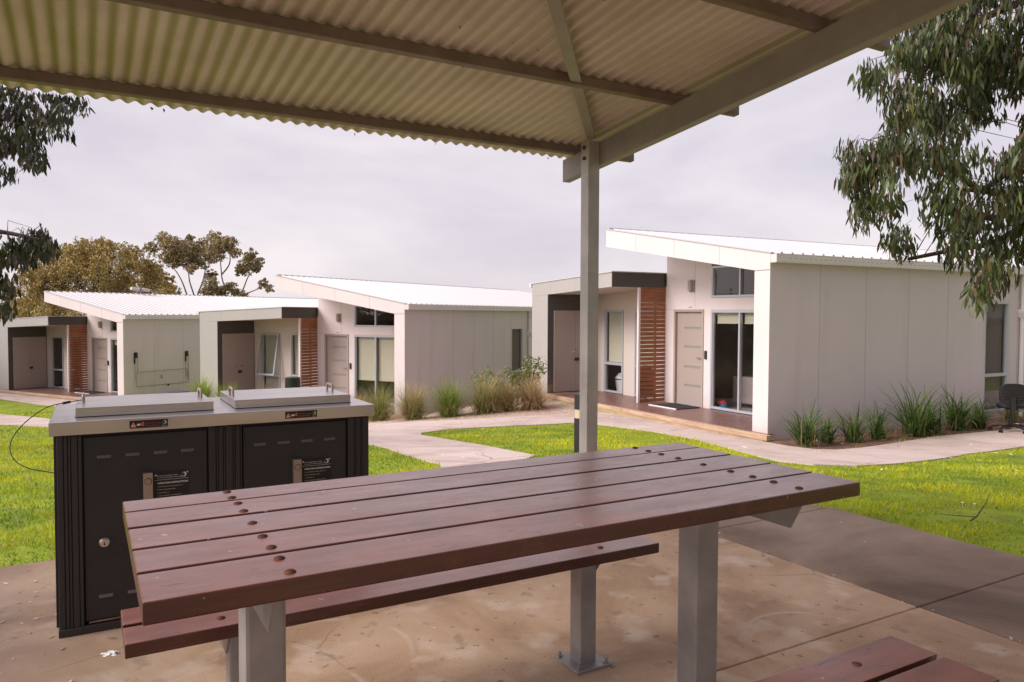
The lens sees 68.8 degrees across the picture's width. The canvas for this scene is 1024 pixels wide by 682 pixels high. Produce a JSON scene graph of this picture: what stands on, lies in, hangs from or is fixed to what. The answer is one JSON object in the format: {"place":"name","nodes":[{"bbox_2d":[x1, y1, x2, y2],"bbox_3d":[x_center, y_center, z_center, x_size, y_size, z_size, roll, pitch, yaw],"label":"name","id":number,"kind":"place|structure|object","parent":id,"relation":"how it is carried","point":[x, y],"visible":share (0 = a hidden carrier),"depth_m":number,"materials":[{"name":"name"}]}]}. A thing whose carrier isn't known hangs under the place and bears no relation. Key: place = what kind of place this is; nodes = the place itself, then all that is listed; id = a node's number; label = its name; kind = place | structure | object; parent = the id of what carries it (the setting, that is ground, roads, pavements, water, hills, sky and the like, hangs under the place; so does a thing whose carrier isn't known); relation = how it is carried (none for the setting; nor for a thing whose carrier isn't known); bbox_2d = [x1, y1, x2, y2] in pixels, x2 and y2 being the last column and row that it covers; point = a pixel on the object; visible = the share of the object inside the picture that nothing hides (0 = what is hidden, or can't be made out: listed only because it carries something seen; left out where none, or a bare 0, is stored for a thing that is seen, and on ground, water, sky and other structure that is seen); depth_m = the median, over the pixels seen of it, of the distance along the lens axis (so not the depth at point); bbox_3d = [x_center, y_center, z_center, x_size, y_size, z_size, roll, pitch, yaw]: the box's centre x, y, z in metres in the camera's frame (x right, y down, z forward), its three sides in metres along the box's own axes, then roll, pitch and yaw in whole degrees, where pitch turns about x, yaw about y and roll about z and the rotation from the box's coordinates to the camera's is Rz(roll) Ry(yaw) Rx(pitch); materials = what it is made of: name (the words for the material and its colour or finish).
{"place":"outdoors","nodes":[
{"label":"outdoors","id":0,"kind":"place"},
{"bbox_2d":[0,393,76,405],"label":"front path","id":1,"kind":"structure","parent":0,"point":[30,399],"depth_m":27.23,"materials":[{"name":"concrete"}]},
{"bbox_2d":[178,370,217,396],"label":"tussock grass","id":2,"kind":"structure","parent":0,"point":[206,391],"depth_m":22.11,"materials":[{"name":"green plant"}]},
{"bbox_2d":[209,383,243,396],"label":"tussock grass","id":3,"kind":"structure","parent":0,"point":[218,394],"depth_m":21.64,"materials":[{"name":"green plant"}]},
{"bbox_2d":[0,529,916,681],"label":"pavilion floor","id":4,"kind":"structure","parent":0,"point":[517,631],"depth_m":3.23,"materials":[{"name":"concrete"}]},
{"bbox_2d":[101,650,118,656],"bbox_3d":[-1.614,1.250,3.000,0.073,0.009,0.058,0,2,0],"label":"paper scrap","id":5,"kind":"object","parent":4,"relation":"on","point":[111,652],"visible":1,"depth_m":2.99,"materials":[{"name":"white paper"}]},
{"bbox_2d":[48,382,373,638],"bbox_3d":[-1.475,0.734,3.742,1.395,0.992,0.722,-1,2,-29],"label":"barbecue","id":6,"kind":"object","parent":4,"relation":"on","point":[112,454],"visible":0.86,"depth_m":3.33,"materials":[{"name":"silver metal"}]},
{"bbox_2d":[9,400,80,472],"bbox_3d":[-2.050,0.415,3.290,0.191,0.277,0.342,0,2,-11],"label":"security cable","id":7,"kind":"object","parent":6,"relation":"attached to","point":[66,402],"visible":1,"depth_m":3.20,"materials":[{"name":"black plastic"}]},
{"bbox_2d":[83,429,206,622],"bbox_3d":[-1.601,0.806,3.293,0.489,0.798,0.057,-1,2,-29],"label":"door","id":8,"kind":"structure","parent":6,"relation":"in","point":[118,469],"depth_m":3.25,"materials":[{"name":"black metal"}]},
{"bbox_2d":[242,420,345,488],"bbox_3d":[-1.037,0.797,3.609,0.489,0.798,0.057,-1,2,-29],"label":"door","id":9,"kind":"structure","parent":6,"relation":"in","point":[278,454],"depth_m":3.59,"materials":[{"name":"black metal"}]},
{"bbox_2d":[121,536,658,681],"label":"bench","id":10,"kind":"object","parent":4,"relation":"on","point":[582,564],"visible":0.74,"depth_m":2.57,"materials":[{"name":"brown wood"}]},
{"bbox_2d":[0,523,1020,681],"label":"leaf litter","id":11,"kind":"object","parent":4,"relation":"on","point":[328,640],"visible":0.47,"depth_m":3.38,"materials":[{"name":"brown plant"}]},
{"bbox_2d":[0,315,1023,566],"bbox_3d":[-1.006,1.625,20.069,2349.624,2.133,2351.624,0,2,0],"label":"ground","id":12,"kind":"structure","parent":0,"point":[994,515],"depth_m":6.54,"materials":[{"name":"green plant"}]},
{"bbox_2d":[0,283,24,318],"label":"gum tree","id":13,"kind":"object","parent":12,"relation":"on","point":[5,299],"visible":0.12,"depth_m":74.77,"materials":[{"name":"green plant"}]},
{"bbox_2d":[0,84,95,326],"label":"gum tree","id":14,"kind":"object","parent":12,"relation":"on","point":[31,249],"visible":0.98,"depth_m":9.04,"materials":[{"name":"green plant"}]},
{"bbox_2d":[1,236,167,317],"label":"gum tree","id":15,"kind":"object","parent":12,"relation":"on","point":[93,261],"visible":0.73,"depth_m":56.46,"materials":[{"name":"green plant"}]},
{"bbox_2d":[0,290,317,400],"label":"cabin","id":16,"kind":"object","parent":12,"relation":"on","point":[94,349],"visible":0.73,"depth_m":28.91,"materials":[{"name":"white paint"}]},
{"bbox_2d":[13,337,30,388],"bbox_3d":[-19.593,0.879,29.895,0.078,2.065,0.638,1,2,29],"label":"cupboard door","id":17,"kind":"structure","parent":16,"relation":"in","point":[21,345],"depth_m":29.89,"materials":[{"name":"beige paint"}]},
{"bbox_2d":[30,337,46,387],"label":"cupboard door","id":18,"kind":"structure","parent":16,"relation":"in","point":[38,375],"depth_m":30.46,"materials":[{"name":"beige paint"}]},
{"bbox_2d":[51,336,63,387],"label":"window","id":19,"kind":"structure","parent":16,"relation":"in","point":[52,338],"depth_m":30.55,"materials":[{"name":"silver metal"}]},
{"bbox_2d":[70,338,82,388],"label":"window","id":20,"kind":"structure","parent":16,"relation":"in","point":[70,338],"depth_m":29.93,"materials":[{"name":"wood"}]},
{"bbox_2d":[74,391,105,393],"bbox_3d":[-16.182,1.970,28.665,0.900,0.022,0.662,1,2,29],"label":"doormat","id":21,"kind":"object","parent":16,"relation":"on","point":[90,392],"visible":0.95,"depth_m":28.56,"materials":[{"name":"grey rubber"}]},
{"bbox_2d":[94,339,106,391],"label":"door","id":22,"kind":"structure","parent":16,"relation":"in","point":[99,344],"depth_m":29.13,"materials":[{"name":"beige paint"}]},
{"bbox_2d":[110,320,116,331],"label":"window","id":23,"kind":"structure","parent":16,"relation":"in","point":[111,322],"depth_m":28.64,"materials":[{"name":"silver metal"}]},
{"bbox_2d":[110,339,117,392],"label":"window","id":24,"kind":"structure","parent":16,"relation":"in","point":[111,340],"depth_m":28.71,"materials":[{"name":"silver metal"}]},
{"bbox_2d":[130,287,149,292],"bbox_3d":[-15.675,-2.137,31.538,0.164,0.261,0.852,1,2,29],"label":"security camera","id":25,"kind":"object","parent":16,"relation":"on","point":[140,289],"visible":1,"depth_m":31.50,"materials":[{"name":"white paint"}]},
{"bbox_2d":[134,351,188,386],"bbox_3d":[-12.751,1.007,27.286,0.098,1.270,2.208,1,2,29],"label":"clothes rack","id":26,"kind":"object","parent":16,"relation":"attached to","point":[136,354],"visible":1,"depth_m":27.24,"materials":[{"name":"grey metal"}]},
{"bbox_2d":[151,272,181,293],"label":"gum tree","id":27,"kind":"object","parent":12,"relation":"on","point":[167,287],"visible":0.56,"depth_m":69.79,"materials":[{"name":"green plant"}]},
{"bbox_2d":[159,390,189,393],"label":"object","id":28,"kind":"object","parent":12,"relation":"on","point":[173,391],"visible":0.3,"depth_m":5.25,"materials":[{"name":"plastic"}]},
{"bbox_2d":[141,230,274,295],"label":"gum tree","id":29,"kind":"object","parent":12,"relation":"on","point":[178,253],"visible":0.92,"depth_m":61.61,"materials":[{"name":"green plant"}]},
{"bbox_2d":[285,376,299,387],"bbox_3d":[-2.973,0.935,10.139,0.200,0.908,0.200,0,2,0],"label":"bollard light","id":30,"kind":"object","parent":12,"relation":"on","point":[292,382],"visible":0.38,"depth_m":10.04,"materials":[{"name":"plastic"}]},
{"bbox_2d":[196,274,531,418],"bbox_3d":[-2.836,-0.021,28.625,8.360,4.347,15.375,1,2,28],"label":"cabin","id":31,"kind":"object","parent":12,"relation":"on","point":[349,335],"visible":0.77,"depth_m":23.28,"materials":[{"name":"white paint"}]},
{"bbox_2d":[222,333,238,389],"bbox_3d":[-8.997,0.796,23.957,0.078,2.065,0.638,1,2,28],"label":"cupboard door","id":32,"kind":"structure","parent":31,"relation":"in","point":[230,342],"depth_m":23.95,"materials":[{"name":"beige paint"}]},
{"bbox_2d":[238,333,254,389],"bbox_3d":[-8.692,0.778,24.523,0.078,2.065,0.636,1,2,28],"label":"cupboard door","id":33,"kind":"structure","parent":31,"relation":"in","point":[246,340],"depth_m":24.52,"materials":[{"name":"beige paint"}]},
{"bbox_2d":[255,333,279,388],"bbox_3d":[-7.938,0.782,24.407,0.820,2.076,0.404,1,2,28],"label":"window","id":34,"kind":"structure","parent":31,"relation":"in","point":[272,340],"depth_m":24.58,"materials":[{"name":"grey glass"}]},
{"bbox_2d":[290,333,308,386],"bbox_3d":[-6.747,0.803,23.920,0.800,2.076,0.132,1,2,28],"label":"window","id":35,"kind":"structure","parent":31,"relation":"in","point":[296,355],"depth_m":24.03,"materials":[{"name":"silver metal"}]},
{"bbox_2d":[327,336,346,392],"bbox_3d":[-5.412,0.862,23.189,0.849,2.042,0.098,1,2,28],"label":"door","id":36,"kind":"structure","parent":31,"relation":"in","point":[336,345],"depth_m":23.20,"materials":[{"name":"beige paint"}]},
{"bbox_2d":[354,305,393,326],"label":"window","id":37,"kind":"structure","parent":31,"relation":"in","point":[355,307],"depth_m":22.55,"materials":[{"name":"silver metal"}]},
{"bbox_2d":[354,335,394,405],"bbox_3d":[-3.630,0.879,22.241,2.637,2.063,0.132,1,2,28],"label":"window","id":38,"kind":"structure","parent":31,"relation":"in","point":[367,343],"depth_m":22.58,"materials":[{"name":"beige metal"}]},
{"bbox_2d":[511,327,522,387],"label":"window","id":39,"kind":"structure","parent":31,"relation":"in","point":[514,331],"depth_m":25.99,"materials":[{"name":"grey glass"}]},
{"bbox_2d":[368,398,607,422],"bbox_3d":[-4.463,1.791,20.644,11.798,0.888,10.718,0,2,-8],"label":"gravel bed","id":40,"kind":"object","parent":12,"relation":"on","point":[564,408],"visible":0.12,"depth_m":16.71,"materials":[{"name":"brown gravel"}]},
{"bbox_2d":[346,381,374,400],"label":"tussock grass","id":41,"kind":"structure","parent":40,"relation":"on","point":[360,398],"depth_m":20.31,"materials":[{"name":"plant"}]},
{"bbox_2d":[351,374,400,421],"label":"tussock grass","id":42,"kind":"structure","parent":40,"relation":"on","point":[378,412],"depth_m":19.23,"materials":[{"name":"green plant"}]},
{"bbox_2d":[372,375,438,421],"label":"tussock grass","id":43,"kind":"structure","parent":40,"relation":"on","point":[410,406],"depth_m":17.21,"materials":[{"name":"green plant"}]},
{"bbox_2d":[410,374,493,421],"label":"tussock grass","id":44,"kind":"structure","parent":40,"relation":"on","point":[447,404],"depth_m":16.76,"materials":[{"name":"green plant"}]},
{"bbox_2d":[442,368,517,416],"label":"tussock grass","id":45,"kind":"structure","parent":40,"relation":"on","point":[484,398],"depth_m":16.81,"materials":[{"name":"green plant"}]},
{"bbox_2d":[472,376,528,413],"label":"tussock grass","id":46,"kind":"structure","parent":40,"relation":"on","point":[506,402],"depth_m":16.91,"materials":[{"name":"beige plant"}]},
{"bbox_2d":[471,355,546,404],"bbox_3d":[-0.098,0.942,17.951,1.896,1.222,0.727,0,2,-14],"label":"leafy shrub","id":47,"kind":"object","parent":40,"relation":"on","point":[529,367],"visible":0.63,"depth_m":17.95,"materials":[{"name":"green plant"}]},
{"bbox_2d":[497,369,564,412],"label":"tussock grass","id":48,"kind":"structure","parent":40,"relation":"on","point":[533,400],"depth_m":16.88,"materials":[{"name":"beige plant"}]},
{"bbox_2d":[574,393,579,452],"bbox_3d":[0.854,1.084,9.080,0.200,0.908,0.200,0,2,0],"label":"bollard light","id":49,"kind":"object","parent":12,"relation":"on","point":[576,418],"visible":0.26,"depth_m":9.01,"materials":[{"name":"black metal"}]},
{"bbox_2d":[529,228,1023,440],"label":"cabin","id":50,"kind":"object","parent":12,"relation":"on","point":[789,325],"visible":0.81,"depth_m":14.80,"materials":[{"name":"white paint"}]},
{"bbox_2d":[553,310,575,391],"bbox_3d":[1.353,0.259,19.024,0.638,2.065,0.078,-1,2,-28],"label":"cupboard door","id":51,"kind":"structure","parent":50,"relation":"in","point":[564,321],"depth_m":19.03,"materials":[{"name":"beige paint"}]},
{"bbox_2d":[575,311,579,390],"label":"cupboard door","id":52,"kind":"structure","parent":50,"relation":"in","point":[577,319],"depth_m":19.22,"materials":[{"name":"beige paint"}]},
{"bbox_2d":[603,310,623,393],"bbox_3d":[2.600,0.266,18.864,0.132,2.076,0.820,-1,2,-28],"label":"window","id":53,"kind":"structure","parent":50,"relation":"in","point":[616,317],"depth_m":18.96,"materials":[{"name":"silver metal"}]},
{"bbox_2d":[615,373,620,390],"bbox_3d":[2.856,1.052,19.320,0.296,0.498,0.324,-1,2,-28],"label":"pedal bin","id":54,"kind":"object","parent":50,"relation":"in","point":[618,382],"visible":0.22,"depth_m":19.26,"materials":[{"name":"white plastic"}]},
{"bbox_2d":[634,310,656,397],"bbox_3d":[3.195,0.308,17.733,0.132,2.076,0.800,-1,2,-28],"label":"window","id":55,"kind":"structure","parent":50,"relation":"in","point":[635,325],"depth_m":18.00,"materials":[{"name":"silver metal"}]},
{"bbox_2d":[649,403,699,409],"bbox_3d":[3.489,1.404,16.113,0.662,0.022,0.900,-1,2,-28],"label":"doormat","id":56,"kind":"object","parent":50,"relation":"on","point":[674,406],"visible":1,"depth_m":15.99,"materials":[{"name":"grey rubber"}]},
{"bbox_2d":[676,312,701,406],"bbox_3d":[3.892,0.387,16.379,0.098,2.042,0.849,-1,2,-28],"label":"door","id":57,"kind":"structure","parent":50,"relation":"in","point":[689,324],"depth_m":16.40,"materials":[{"name":"beige paint"}]},
{"bbox_2d":[717,400,727,407],"bbox_3d":[4.472,1.338,15.875,0.220,0.180,0.230,-1,2,-28],"label":"toy bag","id":58,"kind":"object","parent":50,"relation":"in","point":[722,403],"visible":0.93,"depth_m":15.81,"materials":[{"name":"red plastic"}]},
{"bbox_2d":[709,310,753,414],"bbox_3d":[4.838,0.430,14.598,0.132,2.063,2.637,-1,2,-28],"label":"window","id":59,"kind":"structure","parent":50,"relation":"in","point":[724,316],"depth_m":15.25,"materials":[{"name":"silver metal"}]},
{"bbox_2d":[711,265,753,297],"bbox_3d":[4.821,-1.194,14.529,0.080,0.662,2.637,-1,2,-28],"label":"window","id":60,"kind":"structure","parent":50,"relation":"in","point":[713,268],"depth_m":15.36,"materials":[{"name":"silver metal"}]},
{"bbox_2d":[733,376,752,404],"bbox_3d":[5.723,1.079,15.409,0.850,0.580,2.440,-1,2,-28],"label":"sofa","id":61,"kind":"object","parent":50,"relation":"in","point":[747,389],"visible":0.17,"depth_m":15.93,"materials":[{"name":"grey fabric"}]},
{"bbox_2d":[982,301,1009,412],"bbox_3d":[9.928,0.324,15.465,0.870,2.275,0.184,-1,2,-28],"label":"window","id":62,"kind":"structure","parent":50,"relation":"in","point":[992,338],"depth_m":15.56,"materials":[{"name":"grey glass"}]},
{"bbox_2d":[771,415,1023,449],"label":"mulch bed","id":63,"kind":"object","parent":12,"relation":"on","point":[868,441],"visible":0.35,"depth_m":12.75,"materials":[{"name":"brown soil"}]},
{"bbox_2d":[777,399,851,447],"bbox_3d":[4.637,1.375,11.768,1.350,1.190,1.309,-1,2,-30],"label":"strappy plant","id":64,"kind":"object","parent":63,"relation":"on","point":[805,434],"visible":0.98,"depth_m":11.63,"materials":[{"name":"green plant"}]},
{"bbox_2d":[814,412,844,443],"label":"strappy plant","id":65,"kind":"object","parent":63,"relation":"on","point":[829,432],"visible":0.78,"depth_m":12.01,"materials":[{"name":"green plant"}]},
{"bbox_2d":[829,400,904,442],"bbox_3d":[5.610,1.466,12.270,1.298,1.085,1.274,0,2,0],"label":"strappy plant","id":66,"kind":"object","parent":63,"relation":"on","point":[852,432],"visible":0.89,"depth_m":12.23,"materials":[{"name":"green plant"}]},
{"bbox_2d":[850,400,907,439],"bbox_3d":[6.242,1.409,12.625,1.006,0.930,1.023,0,2,-17],"label":"strappy plant","id":67,"kind":"object","parent":63,"relation":"on","point":[876,432],"visible":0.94,"depth_m":12.55,"materials":[{"name":"green plant"}]},
{"bbox_2d":[861,380,974,439],"bbox_3d":[6.973,1.230,13.035,1.839,1.343,1.793,1,2,17],"label":"strappy plant","id":68,"kind":"object","parent":63,"relation":"on","point":[915,424],"visible":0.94,"depth_m":12.91,"materials":[{"name":"green plant"}]},
{"bbox_2d":[897,391,964,435],"bbox_3d":[7.439,1.323,13.261,1.263,0.923,1.026,0,2,0],"label":"strappy plant","id":69,"kind":"object","parent":63,"relation":"on","point":[931,427],"visible":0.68,"depth_m":13.16,"materials":[{"name":"green plant"}]},
{"bbox_2d":[927,384,993,432],"bbox_3d":[8.098,1.324,13.784,1.621,1.223,1.765,0,2,0],"label":"strappy plant","id":70,"kind":"object","parent":63,"relation":"on","point":[960,419],"visible":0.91,"depth_m":13.63,"materials":[{"name":"green plant"}]},
{"bbox_2d":[958,394,1007,428],"bbox_3d":[8.790,1.412,14.035,1.060,0.925,1.162,0,2,0],"label":"strappy plant","id":71,"kind":"object","parent":63,"relation":"on","point":[980,420],"visible":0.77,"depth_m":13.94,"materials":[{"name":"green plant"}]},
{"bbox_2d":[987,392,1023,421],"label":"strappy plant","id":72,"kind":"object","parent":63,"relation":"on","point":[1007,415],"visible":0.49,"depth_m":14.78,"materials":[{"name":"green plant"}]},
{"bbox_2d":[831,0,1023,319],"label":"gum tree","id":73,"kind":"object","parent":12,"relation":"on","point":[978,72],"visible":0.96,"depth_m":6.49,"materials":[{"name":"green plant"}]},
{"bbox_2d":[935,494,989,520],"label":"fallen twig","id":74,"kind":"object","parent":12,"relation":"on","point":[976,516],"visible":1,"depth_m":5.22,"materials":[{"name":"wood"}]},
{"bbox_2d":[0,413,1023,467],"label":"path","id":75,"kind":"structure","parent":0,"point":[411,440],"depth_m":11.53,"materials":[{"name":"concrete"}]},
{"bbox_2d":[989,384,1023,433],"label":"office chair","id":76,"kind":"object","parent":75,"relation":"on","point":[1011,397],"visible":1,"depth_m":13.29,"materials":[{"name":"black plastic"}]},
{"bbox_2d":[0,2,1023,314],"label":"sky","id":77,"kind":"structure","parent":0,"point":[314,201],"materials":[{"name":"white"}]},
{"bbox_2d":[718,504,825,528],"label":"side pavement","id":78,"kind":"structure","parent":0,"point":[747,519],"depth_m":5.01,"materials":[{"name":"concrete"}]},
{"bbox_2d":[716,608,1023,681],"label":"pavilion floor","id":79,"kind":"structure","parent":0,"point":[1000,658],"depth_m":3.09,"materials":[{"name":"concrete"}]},
{"bbox_2d":[0,0,971,452],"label":"pavilion","id":80,"kind":"structure","parent":79,"relation":"on","point":[588,88],"depth_m":3.69,"materials":[{"name":"paint"}]},
{"bbox_2d":[123,442,859,681],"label":"picnic table","id":81,"kind":"object","parent":79,"relation":"on","point":[257,557],"visible":1,"depth_m":1.97,"materials":[{"name":"brown wood"}]},
{"bbox_2d":[754,636,998,681],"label":"bench","id":82,"kind":"object","parent":79,"relation":"on","point":[889,659],"visible":1,"depth_m":1.96,"materials":[{"name":"brown wood"}]},
{"bbox_2d":[718,507,1023,607],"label":"side pavement","id":83,"kind":"structure","parent":0,"point":[915,567],"depth_m":4.29,"materials":[{"name":"concrete"}]},
{"bbox_2d":[920,574,1023,643],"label":"side pavement","id":84,"kind":"structure","parent":0,"point":[997,608],"depth_m":3.50,"materials":[{"name":"concrete"}]}
]}

